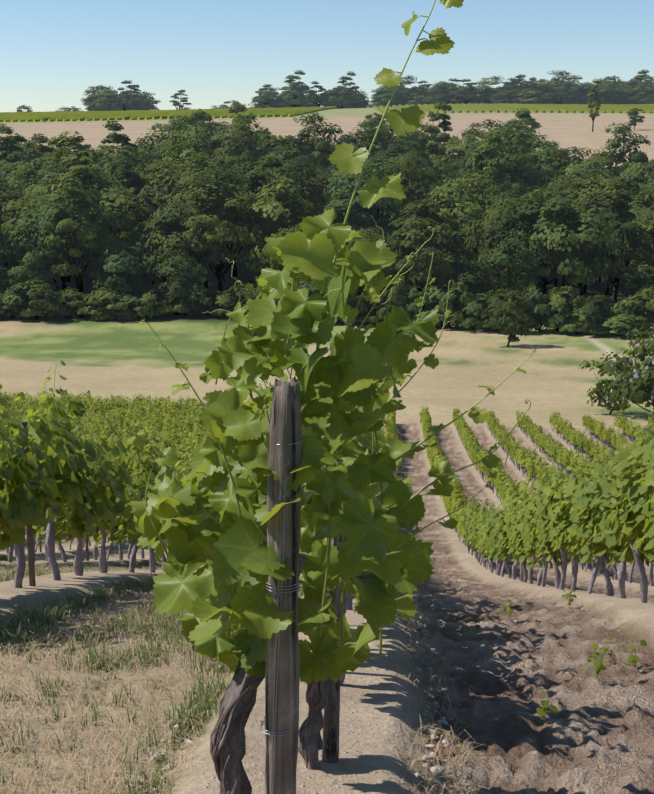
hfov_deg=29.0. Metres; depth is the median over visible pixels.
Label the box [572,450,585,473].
row vine
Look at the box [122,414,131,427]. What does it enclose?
row vine
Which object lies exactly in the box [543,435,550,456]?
row vine
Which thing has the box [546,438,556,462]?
row vine
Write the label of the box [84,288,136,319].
shrub
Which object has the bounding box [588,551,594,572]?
row vine
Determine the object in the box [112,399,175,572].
row vine
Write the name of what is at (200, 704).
lane grass
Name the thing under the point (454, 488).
row vine
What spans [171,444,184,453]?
row vine
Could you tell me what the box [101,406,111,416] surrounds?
row vine
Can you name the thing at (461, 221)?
forest tree
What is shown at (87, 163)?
forest tree
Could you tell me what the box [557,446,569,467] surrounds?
row vine
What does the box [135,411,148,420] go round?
row vine
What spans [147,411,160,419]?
row vine
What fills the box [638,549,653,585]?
row vine
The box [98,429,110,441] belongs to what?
row vine
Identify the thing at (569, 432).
row vine
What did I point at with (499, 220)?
forest tree
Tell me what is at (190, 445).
row vine
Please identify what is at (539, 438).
row vine
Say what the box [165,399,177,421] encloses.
row vine
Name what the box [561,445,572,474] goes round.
row vine
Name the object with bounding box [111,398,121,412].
row vine
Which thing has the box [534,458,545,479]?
row vine
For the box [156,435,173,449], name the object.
row vine
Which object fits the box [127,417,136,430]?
row vine
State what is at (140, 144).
forest tree
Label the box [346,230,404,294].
forest tree
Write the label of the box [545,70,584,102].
ridge tree
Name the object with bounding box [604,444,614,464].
row vine
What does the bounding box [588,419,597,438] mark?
row vine
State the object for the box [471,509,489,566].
row vine
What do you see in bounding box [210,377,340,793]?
wooden post
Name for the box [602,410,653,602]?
row vine
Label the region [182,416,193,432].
row vine
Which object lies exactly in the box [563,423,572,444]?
row vine
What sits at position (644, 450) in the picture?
row vine
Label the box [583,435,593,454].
row vine
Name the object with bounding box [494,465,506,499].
row vine
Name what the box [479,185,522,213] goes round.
forest tree
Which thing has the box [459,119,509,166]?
forest tree
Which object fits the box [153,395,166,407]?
row vine
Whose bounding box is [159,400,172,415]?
row vine
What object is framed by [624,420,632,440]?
row vine
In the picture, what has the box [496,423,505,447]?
row vine
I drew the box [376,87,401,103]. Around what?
ridge tree
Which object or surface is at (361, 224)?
forest tree
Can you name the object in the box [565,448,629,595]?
row vine
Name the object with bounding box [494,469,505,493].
row vine
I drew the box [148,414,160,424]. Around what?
row vine
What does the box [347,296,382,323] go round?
shrub
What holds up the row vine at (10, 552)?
on the ground at (598, 738)
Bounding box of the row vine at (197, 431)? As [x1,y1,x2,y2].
[191,424,204,438]
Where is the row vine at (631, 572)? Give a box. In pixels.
[629,559,645,582]
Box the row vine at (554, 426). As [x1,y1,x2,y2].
[553,415,561,436]
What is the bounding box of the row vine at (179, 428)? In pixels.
[174,423,184,437]
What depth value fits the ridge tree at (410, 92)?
1182.96 m
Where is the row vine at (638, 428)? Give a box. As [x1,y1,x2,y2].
[637,427,645,436]
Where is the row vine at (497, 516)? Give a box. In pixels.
[490,487,523,577]
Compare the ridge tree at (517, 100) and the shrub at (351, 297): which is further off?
the ridge tree at (517, 100)
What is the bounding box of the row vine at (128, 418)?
[125,415,134,427]
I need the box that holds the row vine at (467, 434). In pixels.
[463,425,473,453]
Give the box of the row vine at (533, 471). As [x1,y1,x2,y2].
[528,453,541,480]
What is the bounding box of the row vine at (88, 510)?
[32,421,125,575]
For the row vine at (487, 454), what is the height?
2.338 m
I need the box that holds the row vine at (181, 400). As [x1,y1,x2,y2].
[176,396,186,408]
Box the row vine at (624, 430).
[621,420,629,437]
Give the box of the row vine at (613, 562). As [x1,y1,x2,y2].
[603,543,631,579]
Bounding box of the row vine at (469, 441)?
[465,434,474,458]
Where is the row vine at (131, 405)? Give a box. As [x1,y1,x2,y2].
[126,399,137,412]
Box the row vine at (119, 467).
[61,416,140,572]
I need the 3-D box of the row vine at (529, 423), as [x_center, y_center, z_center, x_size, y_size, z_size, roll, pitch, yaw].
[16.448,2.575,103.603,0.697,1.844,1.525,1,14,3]
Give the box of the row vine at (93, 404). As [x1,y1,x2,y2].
[89,397,98,413]
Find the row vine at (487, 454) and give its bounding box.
[481,447,488,483]
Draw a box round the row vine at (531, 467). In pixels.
[527,457,538,481]
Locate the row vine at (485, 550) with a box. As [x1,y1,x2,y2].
[480,514,493,572]
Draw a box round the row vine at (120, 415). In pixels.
[115,411,125,422]
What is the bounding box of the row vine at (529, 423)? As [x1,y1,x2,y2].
[524,418,532,438]
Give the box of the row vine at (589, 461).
[580,453,594,487]
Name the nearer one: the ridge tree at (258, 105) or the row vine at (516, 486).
the row vine at (516, 486)
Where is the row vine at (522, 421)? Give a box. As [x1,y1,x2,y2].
[519,414,527,432]
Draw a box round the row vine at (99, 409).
[95,403,103,415]
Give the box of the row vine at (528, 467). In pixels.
[526,456,534,482]
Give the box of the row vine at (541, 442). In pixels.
[539,431,549,455]
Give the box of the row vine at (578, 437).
[577,432,585,453]
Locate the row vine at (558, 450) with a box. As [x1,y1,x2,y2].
[556,447,564,465]
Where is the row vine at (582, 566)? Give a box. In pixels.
[579,554,583,569]
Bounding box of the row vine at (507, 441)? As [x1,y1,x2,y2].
[506,436,514,459]
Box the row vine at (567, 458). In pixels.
[563,447,573,471]
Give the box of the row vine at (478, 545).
[475,510,490,568]
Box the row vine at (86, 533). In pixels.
[76,501,98,560]
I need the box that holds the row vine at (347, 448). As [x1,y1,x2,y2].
[244,338,393,684]
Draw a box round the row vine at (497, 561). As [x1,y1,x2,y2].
[485,508,504,573]
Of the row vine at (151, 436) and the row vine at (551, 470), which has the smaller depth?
the row vine at (551, 470)
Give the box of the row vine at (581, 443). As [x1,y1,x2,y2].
[579,435,586,455]
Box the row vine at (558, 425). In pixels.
[555,416,563,437]
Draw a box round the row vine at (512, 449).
[510,437,518,465]
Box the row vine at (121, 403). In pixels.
[115,399,127,410]
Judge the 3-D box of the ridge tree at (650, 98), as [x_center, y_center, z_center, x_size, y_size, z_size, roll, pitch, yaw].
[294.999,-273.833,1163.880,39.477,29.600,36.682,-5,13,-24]
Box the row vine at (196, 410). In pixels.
[191,405,203,415]
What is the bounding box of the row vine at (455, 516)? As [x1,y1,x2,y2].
[451,495,470,542]
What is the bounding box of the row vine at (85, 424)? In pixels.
[84,420,98,434]
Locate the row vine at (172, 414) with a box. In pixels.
[169,406,179,419]
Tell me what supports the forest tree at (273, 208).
on the ground at (598, 738)
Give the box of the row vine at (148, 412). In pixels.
[143,406,152,419]
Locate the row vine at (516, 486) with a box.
[503,478,521,499]
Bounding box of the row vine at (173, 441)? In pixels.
[166,435,181,446]
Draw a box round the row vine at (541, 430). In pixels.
[534,426,542,441]
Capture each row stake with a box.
[21,421,35,585]
[85,532,88,560]
[335,459,344,619]
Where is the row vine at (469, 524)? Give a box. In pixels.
[467,498,485,562]
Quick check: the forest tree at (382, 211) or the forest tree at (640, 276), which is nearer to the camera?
the forest tree at (640, 276)
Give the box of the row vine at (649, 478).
[644,451,653,530]
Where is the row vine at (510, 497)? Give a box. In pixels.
[504,470,530,580]
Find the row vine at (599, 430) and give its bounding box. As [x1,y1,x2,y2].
[598,427,606,442]
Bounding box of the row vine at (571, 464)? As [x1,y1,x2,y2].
[569,452,579,478]
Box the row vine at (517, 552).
[508,508,538,581]
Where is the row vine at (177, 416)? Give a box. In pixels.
[174,409,185,420]
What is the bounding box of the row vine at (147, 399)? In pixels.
[143,395,152,404]
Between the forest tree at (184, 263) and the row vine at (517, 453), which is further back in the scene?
the forest tree at (184, 263)
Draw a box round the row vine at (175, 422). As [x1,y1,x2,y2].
[169,415,181,429]
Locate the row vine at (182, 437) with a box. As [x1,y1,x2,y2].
[177,429,190,449]
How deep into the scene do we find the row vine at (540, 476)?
67.50 m
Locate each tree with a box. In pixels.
[0,122,25,169]
[0,132,26,162]
[0,150,25,183]
[0,163,52,189]
[0,174,19,221]
[0,178,52,215]
[0,188,24,282]
[0,218,67,281]
[0,266,6,292]
[1,192,59,259]
[1,193,44,264]
[3,189,113,303]
[5,140,42,160]
[5,239,59,289]
[15,154,59,183]
[16,105,32,111]
[22,147,97,200]
[22,171,91,281]
[26,133,59,170]
[42,146,90,163]
[44,172,101,291]
[45,130,105,292]
[56,106,82,111]
[56,218,114,293]
[58,143,87,162]
[58,149,109,181]
[71,172,136,285]
[71,240,137,287]
[74,137,90,148]
[75,187,158,274]
[80,97,108,110]
[81,85,115,106]
[83,85,118,105]
[87,158,123,180]
[88,244,142,290]
[89,243,149,295]
[91,89,124,110]
[96,145,174,230]
[97,138,122,160]
[100,120,138,178]
[108,138,156,179]
[111,155,146,228]
[115,87,131,110]
[119,90,151,109]
[119,91,152,109]
[119,159,206,271]
[120,80,141,98]
[123,100,136,110]
[129,97,153,109]
[130,221,160,285]
[133,229,225,300]
[135,119,214,173]
[141,92,160,109]
[142,211,225,296]
[143,233,169,282]
[149,151,252,297]
[149,172,197,209]
[150,125,215,173]
[152,249,206,313]
[154,131,213,155]
[160,188,225,232]
[167,179,267,304]
[168,152,207,187]
[169,90,191,109]
[172,108,221,146]
[176,114,209,150]
[177,176,206,193]
[184,119,224,147]
[186,142,208,155]
[201,168,257,276]
[207,125,233,150]
[209,121,236,153]
[210,117,271,174]
[211,104,226,108]
[215,154,282,174]
[221,100,245,108]
[222,244,241,280]
[223,188,289,283]
[225,158,281,183]
[227,103,257,148]
[231,195,278,287]
[236,126,275,146]
[237,178,318,272]
[238,154,288,227]
[242,130,276,152]
[247,145,285,164]
[248,98,272,107]
[252,94,273,107]
[253,87,285,106]
[254,84,276,107]
[254,156,323,227]
[257,146,320,168]
[261,224,311,284]
[262,135,302,175]
[266,99,288,107]
[272,222,301,231]
[274,158,303,178]
[276,134,320,164]
[279,81,308,106]
[282,70,308,106]
[285,170,349,215]
[290,111,342,170]
[291,200,344,227]
[298,166,348,215]
[305,94,320,105]
[307,81,325,106]
[315,90,340,106]
[318,188,359,246]
[319,157,407,238]
[320,89,344,105]
[321,168,369,199]
[322,164,337,199]
[326,85,357,107]
[327,131,376,168]
[330,177,386,226]
[331,96,351,108]
[335,71,359,102]
[336,154,392,178]
[337,90,370,108]
[342,168,390,190]
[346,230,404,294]
[347,117,402,156]
[347,287,363,301]
[348,94,368,107]
[348,227,409,294]
[354,142,391,165]
[359,120,387,145]
[365,112,386,138]
[367,152,377,169]
[368,85,405,105]
[370,132,426,154]
[373,140,432,181]
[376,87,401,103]
[377,110,428,154]
[378,155,442,203]
[378,157,430,186]
[380,256,413,308]
[385,86,410,106]
[385,215,455,310]
[388,199,476,292]
[388,200,411,243]
[389,154,444,230]
[394,75,424,99]
[397,230,436,282]
[402,250,489,307]
[403,91,422,101]
[405,93,425,105]
[405,184,432,202]
[407,122,446,160]
[408,197,460,219]
[414,186,453,200]
[418,80,432,96]
[418,96,430,104]
[421,159,464,187]
[422,81,453,103]
[422,101,457,148]
[425,92,447,103]
[426,132,453,175]
[427,173,497,233]
[431,155,466,182]
[432,83,463,102]
[432,254,509,318]
[434,137,462,160]
[441,133,477,177]
[442,78,459,84]
[443,215,484,272]
[444,83,461,103]
[444,183,469,200]
[446,89,479,103]
[448,88,472,100]
[450,172,500,194]
[450,196,483,251]
[451,150,498,180]
[451,167,470,191]
[455,188,499,258]
[455,250,502,289]
[458,79,477,103]
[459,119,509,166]
[459,197,524,269]
[462,191,550,314]
[463,129,511,196]
[465,131,486,172]
[467,88,485,102]
[472,123,551,196]
[474,76,505,102]
[478,230,555,294]
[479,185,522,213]
[480,290,534,345]
[483,90,497,103]
[484,167,540,191]
[485,125,536,153]
[487,172,528,202]
[489,91,512,103]
[498,225,556,290]
[499,83,524,100]
[499,107,539,161]
[501,77,518,102]
[501,81,525,99]
[506,92,530,103]
[507,196,586,314]
[509,74,526,89]
[514,148,575,185]
[515,132,555,163]
[515,137,576,178]
[516,88,549,103]
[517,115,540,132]
[520,77,541,103]
[521,199,590,289]
[523,79,560,102]
[523,188,551,200]
[526,181,582,205]
[529,196,619,310]
[531,84,549,102]
[531,164,554,184]
[537,146,594,178]
[543,171,596,200]
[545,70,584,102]
[547,159,615,196]
[547,199,582,286]
[557,89,586,103]
[560,92,592,103]
[562,82,595,102]
[562,178,590,205]
[562,213,621,300]
[565,156,613,180]
[573,176,634,236]
[576,194,600,293]
[578,351,642,415]
[582,84,609,103]
[585,178,648,220]
[586,79,601,131]
[588,187,631,238]
[588,250,632,296]
[589,122,653,183]
[590,80,621,103]
[593,177,646,313]
[597,220,628,283]
[598,75,624,83]
[602,88,630,103]
[603,79,628,101]
[609,187,653,236]
[611,83,639,103]
[612,165,653,183]
[618,191,653,236]
[618,204,653,260]
[618,223,653,262]
[619,216,648,260]
[619,264,653,316]
[620,234,653,291]
[622,80,653,103]
[622,159,653,191]
[624,83,653,103]
[624,222,653,265]
[626,108,644,129]
[627,86,645,103]
[630,69,649,83]
[630,76,653,85]
[632,184,653,220]
[644,175,653,204]
[645,254,653,268]
[645,260,653,284]
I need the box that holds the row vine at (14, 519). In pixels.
[0,394,31,534]
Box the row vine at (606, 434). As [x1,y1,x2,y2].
[602,427,611,447]
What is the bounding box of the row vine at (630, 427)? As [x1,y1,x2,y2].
[628,422,633,441]
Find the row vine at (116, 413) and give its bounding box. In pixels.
[112,407,122,418]
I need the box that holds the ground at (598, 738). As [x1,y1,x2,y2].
[0,108,653,793]
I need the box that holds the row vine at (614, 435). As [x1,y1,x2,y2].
[612,430,622,449]
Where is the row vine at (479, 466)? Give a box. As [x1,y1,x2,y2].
[478,448,484,480]
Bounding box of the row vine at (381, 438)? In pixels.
[300,430,402,604]
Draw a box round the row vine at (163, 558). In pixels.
[138,459,188,571]
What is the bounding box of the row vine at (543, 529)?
[533,446,585,589]
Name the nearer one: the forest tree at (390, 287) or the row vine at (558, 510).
the row vine at (558, 510)
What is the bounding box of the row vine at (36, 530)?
[25,486,51,561]
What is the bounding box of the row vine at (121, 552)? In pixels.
[108,494,132,559]
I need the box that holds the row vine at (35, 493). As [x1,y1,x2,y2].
[0,384,62,587]
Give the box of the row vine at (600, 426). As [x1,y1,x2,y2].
[596,418,605,444]
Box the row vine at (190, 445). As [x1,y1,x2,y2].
[184,441,195,450]
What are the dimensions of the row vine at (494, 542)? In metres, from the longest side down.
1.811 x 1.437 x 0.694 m
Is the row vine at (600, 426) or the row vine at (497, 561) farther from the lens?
the row vine at (600, 426)
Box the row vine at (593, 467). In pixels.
[591,458,603,479]
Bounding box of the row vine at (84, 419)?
[77,414,91,426]
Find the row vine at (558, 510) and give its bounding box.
[543,455,598,591]
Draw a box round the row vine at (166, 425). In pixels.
[160,418,174,432]
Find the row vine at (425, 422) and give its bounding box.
[422,416,430,429]
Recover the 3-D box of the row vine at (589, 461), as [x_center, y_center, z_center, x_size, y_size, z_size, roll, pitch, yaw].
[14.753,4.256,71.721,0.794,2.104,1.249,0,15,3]
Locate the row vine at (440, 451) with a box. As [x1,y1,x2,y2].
[431,443,441,463]
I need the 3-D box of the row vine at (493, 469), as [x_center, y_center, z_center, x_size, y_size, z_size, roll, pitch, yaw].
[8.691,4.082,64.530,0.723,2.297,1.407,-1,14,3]
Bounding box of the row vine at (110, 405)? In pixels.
[104,400,114,413]
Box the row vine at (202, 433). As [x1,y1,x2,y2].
[196,427,206,439]
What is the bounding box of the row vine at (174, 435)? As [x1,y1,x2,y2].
[167,429,180,446]
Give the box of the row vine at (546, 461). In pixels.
[537,455,548,489]
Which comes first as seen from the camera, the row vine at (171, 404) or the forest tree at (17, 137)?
the row vine at (171, 404)
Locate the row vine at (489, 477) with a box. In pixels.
[485,466,500,492]
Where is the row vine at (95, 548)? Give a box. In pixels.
[83,523,112,559]
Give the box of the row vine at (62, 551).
[36,501,71,561]
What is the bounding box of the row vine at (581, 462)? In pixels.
[578,453,589,472]
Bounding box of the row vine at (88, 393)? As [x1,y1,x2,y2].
[82,390,91,400]
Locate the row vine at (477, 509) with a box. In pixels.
[465,498,488,557]
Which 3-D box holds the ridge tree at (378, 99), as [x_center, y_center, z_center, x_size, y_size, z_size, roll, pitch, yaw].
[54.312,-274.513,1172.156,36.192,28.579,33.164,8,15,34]
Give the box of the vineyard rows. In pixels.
[0,103,653,121]
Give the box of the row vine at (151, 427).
[147,426,160,437]
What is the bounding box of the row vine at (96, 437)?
[91,433,107,442]
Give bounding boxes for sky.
[0,0,653,111]
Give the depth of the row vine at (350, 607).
9.94 m
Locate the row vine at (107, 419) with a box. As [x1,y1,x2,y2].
[102,412,115,427]
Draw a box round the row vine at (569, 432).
[566,424,574,440]
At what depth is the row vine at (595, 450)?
85.42 m
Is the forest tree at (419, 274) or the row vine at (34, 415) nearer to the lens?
the row vine at (34, 415)
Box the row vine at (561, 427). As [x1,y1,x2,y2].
[558,419,566,441]
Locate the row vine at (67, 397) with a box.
[63,392,73,401]
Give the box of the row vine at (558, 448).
[554,438,565,466]
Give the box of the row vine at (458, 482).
[443,478,461,518]
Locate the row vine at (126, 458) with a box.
[124,453,135,464]
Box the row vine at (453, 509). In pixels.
[449,496,465,540]
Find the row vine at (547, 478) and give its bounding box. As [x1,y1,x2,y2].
[544,466,556,483]
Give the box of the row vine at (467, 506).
[457,495,479,541]
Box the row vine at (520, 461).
[518,448,526,476]
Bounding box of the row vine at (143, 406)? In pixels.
[137,400,147,414]
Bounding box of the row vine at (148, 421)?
[146,418,160,428]
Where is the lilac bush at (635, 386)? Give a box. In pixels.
[601,326,653,413]
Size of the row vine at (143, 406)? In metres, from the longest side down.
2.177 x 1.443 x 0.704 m
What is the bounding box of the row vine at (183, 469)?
[158,439,203,480]
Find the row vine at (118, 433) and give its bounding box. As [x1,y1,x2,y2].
[114,427,123,440]
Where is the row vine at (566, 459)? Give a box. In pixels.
[564,449,571,472]
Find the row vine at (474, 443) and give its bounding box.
[469,437,479,462]
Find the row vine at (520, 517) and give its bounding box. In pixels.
[513,497,549,583]
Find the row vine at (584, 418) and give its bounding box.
[582,415,589,430]
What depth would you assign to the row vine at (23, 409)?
96.61 m
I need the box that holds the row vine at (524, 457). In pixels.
[522,447,531,476]
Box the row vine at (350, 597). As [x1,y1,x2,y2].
[302,426,391,612]
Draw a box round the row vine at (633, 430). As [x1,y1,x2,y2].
[631,419,639,441]
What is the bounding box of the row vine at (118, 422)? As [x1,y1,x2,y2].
[113,418,122,431]
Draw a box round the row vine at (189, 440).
[183,434,196,445]
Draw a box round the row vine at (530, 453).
[526,449,536,481]
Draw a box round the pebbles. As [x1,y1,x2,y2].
[126,589,643,793]
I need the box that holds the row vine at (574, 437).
[571,431,580,450]
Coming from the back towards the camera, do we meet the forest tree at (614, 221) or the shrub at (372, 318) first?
the forest tree at (614, 221)
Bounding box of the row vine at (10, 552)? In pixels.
[0,519,24,561]
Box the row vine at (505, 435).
[503,430,510,455]
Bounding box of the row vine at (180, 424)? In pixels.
[174,418,185,433]
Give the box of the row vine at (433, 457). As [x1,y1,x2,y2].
[431,447,442,466]
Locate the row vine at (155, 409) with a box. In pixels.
[149,404,160,413]
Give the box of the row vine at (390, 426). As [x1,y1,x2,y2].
[383,420,402,491]
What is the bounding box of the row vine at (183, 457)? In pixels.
[175,451,187,462]
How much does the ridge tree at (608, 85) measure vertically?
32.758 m
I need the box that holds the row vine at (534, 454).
[525,449,535,473]
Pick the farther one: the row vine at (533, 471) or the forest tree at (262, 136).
the forest tree at (262, 136)
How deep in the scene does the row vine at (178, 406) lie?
105.13 m
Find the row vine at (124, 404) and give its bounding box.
[121,401,128,411]
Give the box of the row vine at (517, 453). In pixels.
[512,443,524,469]
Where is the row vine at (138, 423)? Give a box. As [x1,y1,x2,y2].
[133,419,143,429]
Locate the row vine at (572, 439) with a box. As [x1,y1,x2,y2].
[569,430,580,449]
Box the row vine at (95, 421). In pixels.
[94,417,104,428]
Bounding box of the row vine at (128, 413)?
[126,409,135,423]
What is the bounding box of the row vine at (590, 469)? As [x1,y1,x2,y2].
[587,458,599,480]
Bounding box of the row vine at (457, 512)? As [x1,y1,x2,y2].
[456,501,469,545]
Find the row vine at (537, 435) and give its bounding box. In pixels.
[536,432,543,453]
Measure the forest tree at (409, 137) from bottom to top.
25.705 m
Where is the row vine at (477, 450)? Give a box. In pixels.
[473,443,484,474]
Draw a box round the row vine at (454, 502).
[451,496,464,537]
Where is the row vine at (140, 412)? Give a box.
[136,408,146,419]
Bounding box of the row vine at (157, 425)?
[151,421,163,434]
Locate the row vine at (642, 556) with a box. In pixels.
[630,551,653,568]
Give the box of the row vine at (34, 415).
[30,412,40,422]
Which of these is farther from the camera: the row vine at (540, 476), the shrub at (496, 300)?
the shrub at (496, 300)
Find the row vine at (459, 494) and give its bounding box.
[451,484,467,511]
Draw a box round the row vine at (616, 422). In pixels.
[614,414,620,433]
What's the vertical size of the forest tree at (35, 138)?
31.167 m
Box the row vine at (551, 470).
[548,461,561,476]
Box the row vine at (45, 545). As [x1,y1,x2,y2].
[41,487,60,561]
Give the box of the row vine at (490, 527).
[485,505,510,575]
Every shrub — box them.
[0,285,33,317]
[0,296,15,317]
[0,296,57,317]
[3,278,67,319]
[28,283,61,321]
[52,290,92,317]
[61,287,101,317]
[76,287,120,318]
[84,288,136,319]
[109,293,156,320]
[131,283,176,317]
[152,276,196,315]
[161,283,212,315]
[195,282,220,314]
[205,290,245,316]
[221,282,259,315]
[240,292,260,313]
[251,281,279,306]
[295,277,327,302]
[307,285,358,320]
[337,290,364,325]
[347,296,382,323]
[352,292,398,325]
[375,280,412,319]
[403,286,447,321]
[416,284,466,326]
[436,280,473,328]
[452,293,493,329]
[476,288,515,330]
[489,295,534,330]
[521,284,555,331]
[536,284,584,331]
[546,307,600,334]
[573,294,615,334]
[588,314,653,338]
[610,287,653,330]
[624,311,653,330]
[640,309,653,329]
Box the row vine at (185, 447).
[182,443,194,457]
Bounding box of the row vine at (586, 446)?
[583,436,594,457]
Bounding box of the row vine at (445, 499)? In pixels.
[444,480,460,517]
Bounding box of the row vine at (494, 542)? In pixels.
[489,510,519,576]
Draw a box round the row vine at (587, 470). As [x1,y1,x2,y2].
[584,461,592,479]
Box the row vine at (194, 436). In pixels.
[189,432,203,448]
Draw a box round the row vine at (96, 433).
[91,429,101,440]
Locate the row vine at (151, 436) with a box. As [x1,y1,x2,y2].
[146,429,157,442]
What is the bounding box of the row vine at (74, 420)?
[69,413,79,425]
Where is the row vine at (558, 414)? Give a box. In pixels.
[552,411,560,432]
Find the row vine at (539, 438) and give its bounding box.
[535,431,543,451]
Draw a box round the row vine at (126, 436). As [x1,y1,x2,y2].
[120,428,129,442]
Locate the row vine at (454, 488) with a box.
[447,479,462,501]
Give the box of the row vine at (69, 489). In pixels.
[2,360,96,579]
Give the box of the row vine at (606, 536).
[586,464,653,597]
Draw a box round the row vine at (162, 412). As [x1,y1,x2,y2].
[156,408,167,426]
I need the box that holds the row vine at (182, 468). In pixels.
[175,463,189,474]
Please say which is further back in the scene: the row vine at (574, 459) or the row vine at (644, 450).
the row vine at (574, 459)
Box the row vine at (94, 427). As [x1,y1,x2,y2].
[86,423,99,436]
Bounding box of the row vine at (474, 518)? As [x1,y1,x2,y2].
[468,497,494,564]
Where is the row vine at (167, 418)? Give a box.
[162,413,176,429]
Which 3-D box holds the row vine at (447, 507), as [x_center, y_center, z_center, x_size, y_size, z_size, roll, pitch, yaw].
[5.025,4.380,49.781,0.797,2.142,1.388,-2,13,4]
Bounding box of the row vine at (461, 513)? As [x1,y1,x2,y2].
[458,503,475,554]
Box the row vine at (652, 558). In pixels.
[644,548,653,561]
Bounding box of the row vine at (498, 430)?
[496,429,506,448]
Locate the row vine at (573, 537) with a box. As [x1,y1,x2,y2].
[566,443,619,593]
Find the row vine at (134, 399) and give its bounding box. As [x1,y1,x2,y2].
[132,394,140,408]
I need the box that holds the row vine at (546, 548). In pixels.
[528,486,580,588]
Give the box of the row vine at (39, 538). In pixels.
[25,531,42,551]
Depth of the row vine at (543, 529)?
17.95 m
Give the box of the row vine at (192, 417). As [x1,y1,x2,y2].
[190,412,199,421]
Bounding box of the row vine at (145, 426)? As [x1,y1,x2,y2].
[141,419,155,437]
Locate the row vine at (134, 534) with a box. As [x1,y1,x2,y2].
[94,455,163,572]
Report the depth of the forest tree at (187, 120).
390.54 m
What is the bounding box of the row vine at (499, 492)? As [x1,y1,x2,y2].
[498,475,511,505]
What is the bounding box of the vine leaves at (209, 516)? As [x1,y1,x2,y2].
[127,0,535,683]
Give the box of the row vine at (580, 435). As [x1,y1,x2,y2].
[575,426,584,453]
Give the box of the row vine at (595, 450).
[592,442,600,461]
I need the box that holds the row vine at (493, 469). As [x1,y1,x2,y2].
[491,454,503,496]
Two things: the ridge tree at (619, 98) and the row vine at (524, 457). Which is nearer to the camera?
the row vine at (524, 457)
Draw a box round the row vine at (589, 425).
[586,417,594,436]
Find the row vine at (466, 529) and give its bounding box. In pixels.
[463,495,484,559]
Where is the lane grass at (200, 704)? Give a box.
[0,553,505,793]
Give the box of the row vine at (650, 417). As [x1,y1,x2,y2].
[647,409,653,424]
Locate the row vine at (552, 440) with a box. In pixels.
[544,436,554,456]
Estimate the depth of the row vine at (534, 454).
76.28 m
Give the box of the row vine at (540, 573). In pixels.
[520,512,560,585]
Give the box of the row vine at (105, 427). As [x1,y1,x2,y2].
[100,421,111,436]
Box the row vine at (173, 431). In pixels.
[168,425,179,442]
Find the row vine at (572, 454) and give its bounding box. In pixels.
[569,446,579,478]
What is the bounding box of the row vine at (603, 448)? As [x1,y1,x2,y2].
[593,441,604,463]
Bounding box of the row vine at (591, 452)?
[590,440,598,459]
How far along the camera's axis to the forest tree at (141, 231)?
278.83 m
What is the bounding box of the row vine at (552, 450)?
[550,441,561,465]
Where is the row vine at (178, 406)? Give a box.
[172,400,181,409]
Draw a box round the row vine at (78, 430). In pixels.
[71,419,82,437]
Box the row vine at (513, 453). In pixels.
[511,444,520,467]
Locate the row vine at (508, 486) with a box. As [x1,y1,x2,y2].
[503,476,517,497]
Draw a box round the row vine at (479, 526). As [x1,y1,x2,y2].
[476,516,494,570]
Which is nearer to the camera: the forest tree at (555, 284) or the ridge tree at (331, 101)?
the forest tree at (555, 284)
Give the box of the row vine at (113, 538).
[91,498,128,559]
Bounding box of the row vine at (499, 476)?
[495,468,510,494]
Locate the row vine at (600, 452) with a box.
[597,445,608,470]
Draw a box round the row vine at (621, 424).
[620,417,627,436]
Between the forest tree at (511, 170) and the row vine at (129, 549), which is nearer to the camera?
the row vine at (129, 549)
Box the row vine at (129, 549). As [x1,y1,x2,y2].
[110,521,141,558]
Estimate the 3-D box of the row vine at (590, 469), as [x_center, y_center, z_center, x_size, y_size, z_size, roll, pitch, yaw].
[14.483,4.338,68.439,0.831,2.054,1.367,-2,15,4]
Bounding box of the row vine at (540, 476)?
[538,466,547,481]
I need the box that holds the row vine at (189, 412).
[182,407,195,421]
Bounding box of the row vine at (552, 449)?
[549,441,557,462]
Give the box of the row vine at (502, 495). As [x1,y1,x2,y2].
[500,477,513,511]
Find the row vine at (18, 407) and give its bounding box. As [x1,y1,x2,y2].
[12,401,22,409]
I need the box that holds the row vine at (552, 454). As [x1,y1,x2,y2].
[551,438,561,466]
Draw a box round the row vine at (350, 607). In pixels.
[347,415,384,609]
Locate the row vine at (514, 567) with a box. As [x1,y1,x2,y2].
[500,498,532,578]
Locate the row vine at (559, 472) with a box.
[557,469,572,486]
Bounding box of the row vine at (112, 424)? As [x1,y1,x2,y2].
[108,416,122,430]
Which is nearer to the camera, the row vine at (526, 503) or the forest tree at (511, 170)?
the row vine at (526, 503)
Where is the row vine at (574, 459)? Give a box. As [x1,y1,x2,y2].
[572,450,582,476]
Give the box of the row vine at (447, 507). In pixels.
[446,484,461,532]
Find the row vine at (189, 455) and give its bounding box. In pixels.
[182,449,192,465]
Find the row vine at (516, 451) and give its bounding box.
[514,444,524,470]
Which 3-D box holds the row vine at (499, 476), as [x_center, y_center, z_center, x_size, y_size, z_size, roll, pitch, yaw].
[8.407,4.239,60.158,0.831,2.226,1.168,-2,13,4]
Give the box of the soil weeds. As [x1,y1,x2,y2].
[465,589,646,718]
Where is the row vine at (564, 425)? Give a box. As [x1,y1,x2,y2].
[562,421,571,434]
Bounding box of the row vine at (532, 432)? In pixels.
[529,423,538,443]
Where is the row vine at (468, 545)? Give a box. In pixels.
[459,510,475,552]
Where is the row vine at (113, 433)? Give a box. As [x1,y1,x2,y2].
[107,427,119,438]
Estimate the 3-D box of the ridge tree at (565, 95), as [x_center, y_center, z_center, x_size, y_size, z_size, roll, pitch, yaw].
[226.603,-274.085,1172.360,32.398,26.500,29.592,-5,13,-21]
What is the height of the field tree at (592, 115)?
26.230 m
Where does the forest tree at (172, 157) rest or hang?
on the ground at (598, 738)
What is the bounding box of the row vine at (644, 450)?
[627,420,653,550]
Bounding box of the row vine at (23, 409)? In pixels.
[17,407,25,416]
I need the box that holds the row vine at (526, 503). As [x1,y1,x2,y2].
[519,450,562,586]
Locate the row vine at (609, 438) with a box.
[606,424,616,447]

